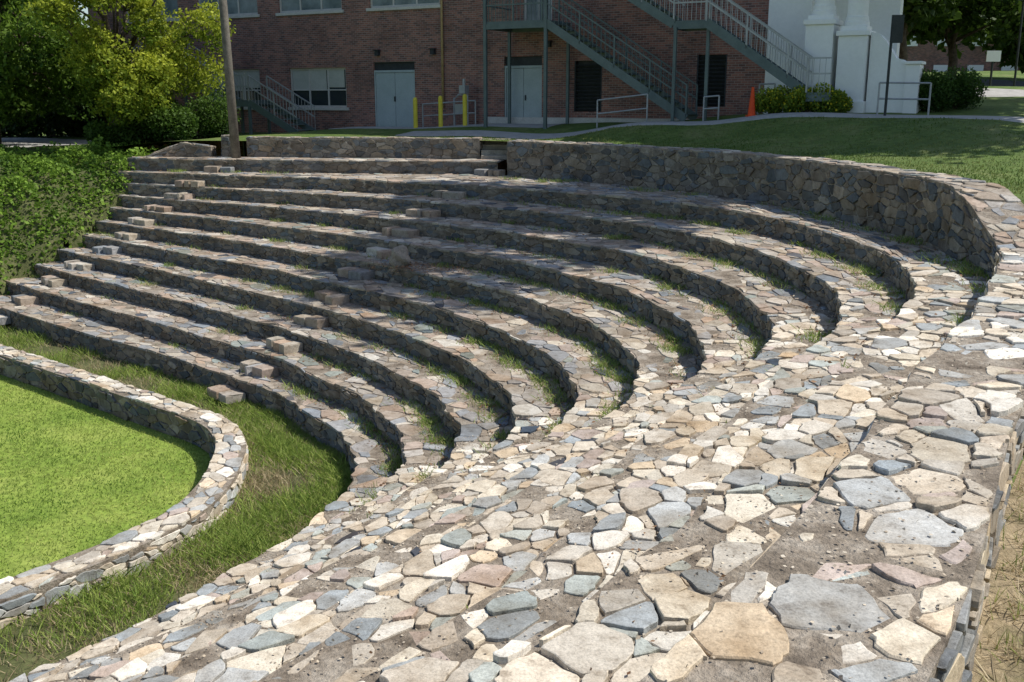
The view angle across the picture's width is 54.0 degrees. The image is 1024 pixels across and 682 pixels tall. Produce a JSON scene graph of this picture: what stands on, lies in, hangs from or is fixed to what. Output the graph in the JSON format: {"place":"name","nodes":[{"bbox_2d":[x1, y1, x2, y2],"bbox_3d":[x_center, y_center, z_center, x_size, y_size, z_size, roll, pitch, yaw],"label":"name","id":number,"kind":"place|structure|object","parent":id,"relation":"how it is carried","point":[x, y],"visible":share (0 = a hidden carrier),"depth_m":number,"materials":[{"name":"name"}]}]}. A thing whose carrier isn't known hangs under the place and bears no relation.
{"place":"outdoors","nodes":[
{"label":"outdoors","id":0,"kind":"place"},
{"bbox_2d":[0,153,143,294],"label":"embankment","id":1,"kind":"structure","parent":0,"point":[26,263],"depth_m":30.93,"materials":[{"name":"plant"}]},
{"bbox_2d":[0,134,173,294],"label":"ivy groundcover","id":2,"kind":"object","parent":1,"relation":"on","point":[41,162],"visible":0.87,"depth_m":31.86,"materials":[{"name":"green plant"}]},
{"bbox_2d":[73,5,88,26],"label":"sky","id":3,"kind":"structure","parent":0,"point":[86,10],"materials":[{"name":"white"}]},
{"bbox_2d":[0,374,210,578],"bbox_3d":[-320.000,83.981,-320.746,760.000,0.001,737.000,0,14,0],"label":"lawn","id":4,"kind":"structure","parent":0,"point":[45,529],"depth_m":16.91,"materials":[{"name":"green plant"}]},
{"bbox_2d":[0,345,245,625],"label":"stone wall","id":5,"kind":"structure","parent":4,"relation":"on","point":[57,580],"depth_m":15.02,"materials":[{"name":"grey stone"}]},
{"bbox_2d":[0,344,248,628],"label":"stones","id":6,"kind":"object","parent":4,"relation":"on","point":[120,543],"visible":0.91,"depth_m":15.70,"materials":[{"name":"grey stone"}]},
{"bbox_2d":[0,324,352,681],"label":"grass verge","id":7,"kind":"object","parent":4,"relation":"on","point":[25,663],"depth_m":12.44,"materials":[{"name":"plant"}]},
{"bbox_2d":[1,70,1023,623],"bbox_3d":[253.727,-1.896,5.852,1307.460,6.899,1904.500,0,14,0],"label":"ground","id":8,"kind":"structure","parent":0,"point":[995,106],"depth_m":27.18,"materials":[{"name":"green plant"}]},
{"bbox_2d":[1,132,19,136],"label":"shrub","id":9,"kind":"object","parent":8,"relation":"on","point":[2,135],"depth_m":53.46,"materials":[{"name":"green plant"}]},
{"bbox_2d":[1,113,49,136],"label":"shrub","id":10,"kind":"object","parent":8,"relation":"on","point":[5,133],"visible":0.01,"depth_m":52.01,"materials":[{"name":"green plant"}]},
{"bbox_2d":[0,103,81,137],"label":"shrub","id":11,"kind":"object","parent":8,"relation":"on","point":[11,129],"visible":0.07,"depth_m":50.58,"materials":[{"name":"green plant"}]},
{"bbox_2d":[1,137,90,146],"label":"parking lot","id":12,"kind":"structure","parent":8,"relation":"on","point":[26,142],"depth_m":46.53,"materials":[{"name":"grey asphalt"}]},
{"bbox_2d":[0,0,103,127],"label":"oak tree","id":13,"kind":"object","parent":8,"relation":"on","point":[76,104],"visible":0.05,"depth_m":43.50,"materials":[{"name":"green plant"}]},
{"bbox_2d":[0,0,112,143],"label":"oak tree","id":14,"kind":"object","parent":8,"relation":"on","point":[30,62],"visible":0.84,"depth_m":36.98,"materials":[{"name":"green plant"}]},
{"bbox_2d":[30,97,111,136],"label":"shrub","id":15,"kind":"object","parent":8,"relation":"on","point":[67,122],"visible":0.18,"depth_m":49.37,"materials":[{"name":"green plant"}]},
{"bbox_2d":[82,118,147,150],"bbox_3d":[-14.239,-7.400,36.184,2.246,1.258,1.211,-4,14,-17],"label":"shrub","id":16,"kind":"object","parent":8,"relation":"on","point":[114,134],"visible":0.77,"depth_m":35.86,"materials":[{"name":"green plant"}]},
{"bbox_2d":[19,0,235,126],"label":"maple tree","id":17,"kind":"object","parent":8,"relation":"on","point":[115,77],"visible":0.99,"depth_m":34.75,"materials":[{"name":"green plant"}]},
{"bbox_2d":[120,97,185,146],"bbox_3d":[-13.008,-8.010,36.603,2.599,1.906,2.037,0,14,0],"label":"shrub","id":18,"kind":"object","parent":8,"relation":"on","point":[142,133],"visible":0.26,"depth_m":36.05,"materials":[{"name":"green plant"}]},
{"bbox_2d":[141,102,198,144],"bbox_3d":[-12.194,-7.750,35.805,2.118,1.506,1.596,0,14,0],"label":"shrub","id":19,"kind":"object","parent":8,"relation":"on","point":[177,124],"visible":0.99,"depth_m":35.51,"materials":[{"name":"green plant"}]},
{"bbox_2d":[180,89,240,141],"bbox_3d":[-12.189,-8.854,39.531,3.159,2.039,2.015,4,14,17],"label":"shrub","id":20,"kind":"object","parent":8,"relation":"on","point":[210,116],"visible":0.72,"depth_m":39.03,"materials":[{"name":"green plant"}]},
{"bbox_2d":[133,38,315,156],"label":"metal stairs","id":21,"kind":"structure","parent":8,"relation":"on","point":[257,105],"depth_m":41.39,"materials":[{"name":"grey metal"}]},
{"bbox_2d":[88,0,768,174],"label":"walls","id":22,"kind":"structure","parent":8,"relation":"on","point":[273,46],"depth_m":39.06,"materials":[{"name":"red brick"}]},
{"bbox_2d":[127,4,439,109],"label":"sills","id":23,"kind":"structure","parent":22,"relation":"attached to","point":[339,11],"depth_m":42.11,"materials":[{"name":"concrete"}]},
{"bbox_2d":[127,0,551,106],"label":"window frames","id":24,"kind":"structure","parent":22,"relation":"attached to","point":[393,5],"depth_m":42.58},
{"bbox_2d":[213,70,344,89],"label":"blinds","id":25,"kind":"object","parent":24,"relation":"attached to","point":[318,79],"visible":0.71,"depth_m":42.89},
{"bbox_2d":[213,70,346,105],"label":"window glass","id":26,"kind":"object","parent":24,"relation":"in","point":[337,97],"visible":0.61,"depth_m":42.86,"materials":[{"name":"black glass"}]},
{"bbox_2d":[129,0,550,19],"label":"window glass","id":27,"kind":"object","parent":24,"relation":"attached to","point":[247,6],"visible":0.6,"depth_m":42.25,"materials":[{"name":"grey glass"}]},
{"bbox_2d":[440,0,443,107],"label":"downpipe","id":28,"kind":"object","parent":22,"relation":"attached to","point":[442,48],"visible":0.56,"depth_m":39.15,"materials":[{"name":"brown metal"}]},
{"bbox_2d":[374,65,541,126],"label":"doors","id":29,"kind":"structure","parent":22,"relation":"attached to","point":[389,85],"depth_m":40.45,"materials":[{"name":"grey metal"}]},
{"bbox_2d":[479,0,483,123],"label":"brick pilaster","id":30,"kind":"object","parent":22,"relation":"attached to","point":[481,113],"visible":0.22,"depth_m":38.38,"materials":[{"name":"brown brick"}]},
{"bbox_2d":[373,40,727,111],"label":"louvres and lights","id":31,"kind":"object","parent":22,"relation":"attached to","point":[587,84],"visible":0.93,"depth_m":36.54},
{"bbox_2d":[488,117,689,123],"bbox_3d":[3.750,-7.598,36.341,10.800,0.880,0.060,8,16,29],"label":"foundation band","id":32,"kind":"object","parent":22,"relation":"attached to","point":[516,120],"visible":0.07,"depth_m":37.36,"materials":[{"name":"concrete"}]},
{"bbox_2d":[331,123,565,128],"bbox_3d":[-2.661,-8.274,38.836,10.000,0.347,1.900,8,16,29],"label":"pavement apron","id":33,"kind":"object","parent":8,"relation":"on","point":[494,125],"visible":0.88,"depth_m":37.72,"materials":[{"name":"concrete"}]},
{"bbox_2d":[413,97,417,127],"bbox_3d":[-3.715,-8.725,38.692,0.166,1.270,0.170,0,14,0],"label":"bollard","id":34,"kind":"object","parent":33,"relation":"on","point":[415,116],"visible":0.85,"depth_m":38.63,"materials":[{"name":"yellow metal"}]},
{"bbox_2d":[438,96,442,126],"bbox_3d":[-2.706,-8.646,38.121,0.166,1.270,0.170,0,14,0],"label":"bollard","id":35,"kind":"object","parent":33,"relation":"on","point":[440,108],"visible":0.85,"depth_m":38.05,"materials":[{"name":"yellow metal"}]},
{"bbox_2d":[422,100,475,126],"bbox_3d":[-2.425,-8.671,38.542,2.454,1.116,0.054,8,16,29],"label":"pipe railing","id":36,"kind":"object","parent":33,"relation":"on","point":[423,115],"visible":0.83,"depth_m":38.45,"materials":[{"name":"grey metal"}]},
{"bbox_2d":[453,79,468,124],"bbox_3d":[-1.978,-9.165,38.606,0.690,1.750,0.350,8,16,29],"label":"gas meter","id":37,"kind":"object","parent":33,"relation":"on","point":[463,89],"visible":0.68,"depth_m":38.49,"materials":[{"name":"grey metal"}]},
{"bbox_2d":[463,94,466,125],"bbox_3d":[-1.758,-8.581,37.583,0.166,1.270,0.170,0,14,0],"label":"bollard","id":38,"kind":"object","parent":33,"relation":"on","point":[464,109],"visible":0.85,"depth_m":37.50,"materials":[{"name":"yellow metal"}]},
{"bbox_2d":[0,156,1023,681],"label":"stone amphitheater","id":39,"kind":"object","parent":8,"relation":"on","point":[876,560],"visible":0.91,"depth_m":10.63},
{"bbox_2d":[146,143,215,156],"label":"stone wall","id":40,"kind":"structure","parent":39,"relation":"on","point":[207,148],"depth_m":33.94,"materials":[{"name":"grey stone"}]},
{"bbox_2d":[147,142,216,156],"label":"stones","id":41,"kind":"object","parent":39,"relation":"on","point":[191,151],"visible":0.84,"depth_m":33.96,"materials":[{"name":"grey stone"}]},
{"bbox_2d":[221,135,230,156],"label":"stone pier","id":42,"kind":"structure","parent":39,"relation":"on","point":[225,146],"depth_m":33.74,"materials":[{"name":"grey stone"}]},
{"bbox_2d":[219,0,240,157],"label":"utility pole","id":43,"kind":"object","parent":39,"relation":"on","point":[230,93],"visible":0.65,"depth_m":32.60,"materials":[{"name":"brown wood"}]},
{"bbox_2d":[246,137,482,158],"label":"stone wall","id":44,"kind":"structure","parent":39,"relation":"on","point":[476,143],"depth_m":33.26,"materials":[{"name":"grey stone"}]},
{"bbox_2d":[246,136,484,158],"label":"stones","id":45,"kind":"object","parent":39,"relation":"on","point":[426,149],"visible":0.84,"depth_m":33.24,"materials":[{"name":"grey stone"}]},
{"bbox_2d":[389,245,410,267],"bbox_3d":[-2.594,-1.901,23.221,0.502,0.646,0.434,0,14,0],"label":"boulder","id":46,"kind":"object","parent":39,"relation":"on","point":[399,257],"visible":0.94,"depth_m":23.06,"materials":[{"name":"grey stone"}]},
{"bbox_2d":[3,169,983,674],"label":"fallen leaves","id":47,"kind":"object","parent":39,"relation":"on","point":[543,323],"visible":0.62,"depth_m":17.84,"materials":[{"name":"brown plant"}]},
{"bbox_2d":[481,138,510,159],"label":"stone entry steps","id":48,"kind":"structure","parent":39,"relation":"on","point":[494,150],"depth_m":32.72,"materials":[{"name":"grey stone"}]},
{"bbox_2d":[30,168,989,608],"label":"weeds","id":49,"kind":"object","parent":39,"relation":"on","point":[964,266],"visible":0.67,"depth_m":17.33,"materials":[{"name":"green plant"}]},
{"bbox_2d":[506,139,1023,277],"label":"stones","id":50,"kind":"object","parent":39,"relation":"on","point":[994,196],"visible":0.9,"depth_m":20.24,"materials":[{"name":"grey stone"}]},
{"bbox_2d":[507,141,1023,270],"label":"stone wall","id":51,"kind":"structure","parent":39,"relation":"on","point":[987,212],"depth_m":22.10,"materials":[{"name":"grey stone"}]},
{"bbox_2d":[483,0,697,128],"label":"fire escape stairs","id":52,"kind":"structure","parent":8,"relation":"on","point":[600,56],"depth_m":34.55,"materials":[{"name":"grey metal"}]},
{"bbox_2d":[596,93,647,127],"bbox_3d":[3.666,-7.660,33.571,1.854,1.168,0.054,8,16,29],"label":"pipe railing","id":53,"kind":"object","parent":8,"relation":"on","point":[597,113],"visible":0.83,"depth_m":33.50,"materials":[{"name":"grey metal"}]},
{"bbox_2d":[395,112,1023,138],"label":"footpath","id":54,"kind":"structure","parent":8,"relation":"on","point":[500,134],"depth_m":31.12,"materials":[{"name":"concrete"}]},
{"bbox_2d":[745,87,754,116],"bbox_3d":[7.375,-7.346,30.888,0.300,0.880,0.300,0,14,0],"label":"traffic cone","id":55,"kind":"object","parent":54,"relation":"on","point":[751,110],"visible":0.97,"depth_m":30.84,"materials":[{"name":"orange plastic"}]},
{"bbox_2d":[702,95,719,120],"bbox_3d":[6.367,-7.427,32.167,0.554,0.865,0.054,8,16,29],"label":"pipe railing","id":56,"kind":"object","parent":8,"relation":"on","point":[718,107],"visible":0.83,"depth_m":32.10,"materials":[{"name":"grey metal"}]},
{"bbox_2d":[426,116,1023,201],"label":"lawn grass","id":57,"kind":"structure","parent":8,"relation":"on","point":[1017,183],"depth_m":24.58,"materials":[{"name":"green plant"}]},
{"bbox_2d":[628,0,832,120],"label":"fire escape stairs","id":58,"kind":"structure","parent":8,"relation":"on","point":[657,11],"depth_m":31.30,"materials":[{"name":"grey metal"}]},
{"bbox_2d":[757,83,775,113],"bbox_3d":[8.227,-7.811,32.526,0.554,1.041,0.054,8,16,29],"label":"pipe railing","id":59,"kind":"object","parent":8,"relation":"on","point":[774,84],"visible":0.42,"depth_m":32.41,"materials":[{"name":"grey metal"}]},
{"bbox_2d":[755,84,791,113],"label":"flowering shrub","id":60,"kind":"object","parent":8,"relation":"on","point":[769,101],"visible":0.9,"depth_m":30.82,"materials":[{"name":"green plant"}]},
{"bbox_2d":[780,85,821,112],"bbox_3d":[8.874,-7.326,30.634,1.356,0.980,0.848,0,14,0],"label":"flowering shrub","id":61,"kind":"object","parent":8,"relation":"on","point":[795,99],"visible":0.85,"depth_m":30.46,"materials":[{"name":"green plant"}]},
{"bbox_2d":[808,82,853,112],"bbox_3d":[9.601,-7.291,30.360,1.346,1.030,1.137,0,14,0],"label":"flowering shrub","id":62,"kind":"object","parent":8,"relation":"on","point":[840,101],"visible":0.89,"depth_m":30.14,"materials":[{"name":"green plant"}]},
{"bbox_2d":[764,0,925,113],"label":"white portico","id":63,"kind":"structure","parent":8,"relation":"on","point":[859,54],"depth_m":30.40,"materials":[{"name":"paint"}]},
{"bbox_2d":[811,0,869,25],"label":"portico columns","id":64,"kind":"structure","parent":63,"relation":"on","point":[857,13],"depth_m":30.07,"materials":[{"name":"white paint"}]},
{"bbox_2d":[883,15,904,115],"bbox_3d":[10.730,-7.676,28.283,0.340,2.850,0.090,0,14,0],"label":"sign post","id":65,"kind":"object","parent":8,"relation":"on","point":[897,28],"visible":0.94,"depth_m":28.05,"materials":[{"name":"metal"}]},
{"bbox_2d":[876,82,931,114],"bbox_3d":[11.306,-6.975,29.035,1.454,0.997,0.054,8,16,29],"label":"pipe railing","id":66,"kind":"object","parent":8,"relation":"on","point":[928,99],"visible":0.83,"depth_m":28.93,"materials":[{"name":"grey metal"}]},
{"bbox_2d":[899,0,961,60],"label":"background tree","id":67,"kind":"object","parent":8,"relation":"on","point":[922,12],"visible":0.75,"depth_m":43.59,"materials":[{"name":"green plant"}]},
{"bbox_2d":[918,68,958,112],"bbox_3d":[12.425,-7.439,29.998,1.646,1.395,1.399,0,14,0],"label":"boxwood shrub","id":68,"kind":"object","parent":8,"relation":"on","point":[943,94],"visible":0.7,"depth_m":29.62,"materials":[{"name":"green plant"}]},
{"bbox_2d":[907,14,1001,58],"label":"background tree","id":69,"kind":"object","parent":8,"relation":"on","point":[969,40],"depth_m":66.83,"materials":[{"name":"green plant"}]},
{"bbox_2d":[907,33,1018,71],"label":"distant brick house","id":70,"kind":"structure","parent":8,"relation":"on","point":[932,56],"depth_m":88.61,"materials":[{"name":"red brick"}]},
{"bbox_2d":[907,34,1017,71],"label":"windows","id":71,"kind":"structure","parent":70,"relation":"in","point":[943,68],"depth_m":88.70,"materials":[{"name":"grey glass"}]},
{"bbox_2d":[906,0,1023,75],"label":"background tree","id":72,"kind":"object","parent":8,"relation":"on","point":[1006,14],"visible":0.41,"depth_m":47.69,"materials":[{"name":"green plant"}]},
{"bbox_2d":[945,63,988,109],"bbox_3d":[13.498,-7.614,30.222,1.728,1.436,1.504,0,14,0],"label":"boxwood shrub","id":73,"kind":"object","parent":8,"relation":"on","point":[968,89],"visible":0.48,"depth_m":29.96,"materials":[{"name":"green plant"}]},
{"bbox_2d":[986,49,1000,85],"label":"street sign","id":74,"kind":"object","parent":8,"relation":"on","point":[993,56],"visible":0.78,"depth_m":42.81,"materials":[{"name":"metal"}]},
{"bbox_2d":[965,18,1023,48],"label":"background tree","id":75,"kind":"object","parent":8,"relation":"on","point":[1003,39],"visible":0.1,"depth_m":52.33,"materials":[{"name":"green plant"}]},
{"bbox_2d":[966,455,1023,681],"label":"dry grass","id":76,"kind":"structure","parent":8,"relation":"on","point":[1018,570],"depth_m":4.77,"materials":[{"name":"beige plant"}]},
{"bbox_2d":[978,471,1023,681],"bbox_3d":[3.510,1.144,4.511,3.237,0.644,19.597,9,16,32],"label":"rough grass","id":77,"kind":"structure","parent":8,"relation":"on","point":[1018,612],"depth_m":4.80,"materials":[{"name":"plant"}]},
{"bbox_2d":[981,25,1023,73],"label":"background tree","id":78,"kind":"object","parent":8,"relation":"on","point":[1009,52],"visible":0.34,"depth_m":62.39,"materials":[{"name":"green plant"}]},
{"bbox_2d":[1013,0,1023,85],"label":"utility pole","id":79,"kind":"object","parent":8,"relation":"on","point":[1018,46],"visible":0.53,"depth_m":44.61,"materials":[{"name":"paint"}]},
{"bbox_2d":[975,79,1023,86],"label":"street","id":80,"kind":"structure","parent":0,"point":[1005,83],"depth_m":51.05,"materials":[{"name":"grey asphalt"}]},
{"bbox_2d":[976,88,1023,96],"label":"sidewalk","id":81,"kind":"structure","parent":0,"point":[993,92],"depth_m":39.39,"materials":[{"name":"concrete"}]}
]}

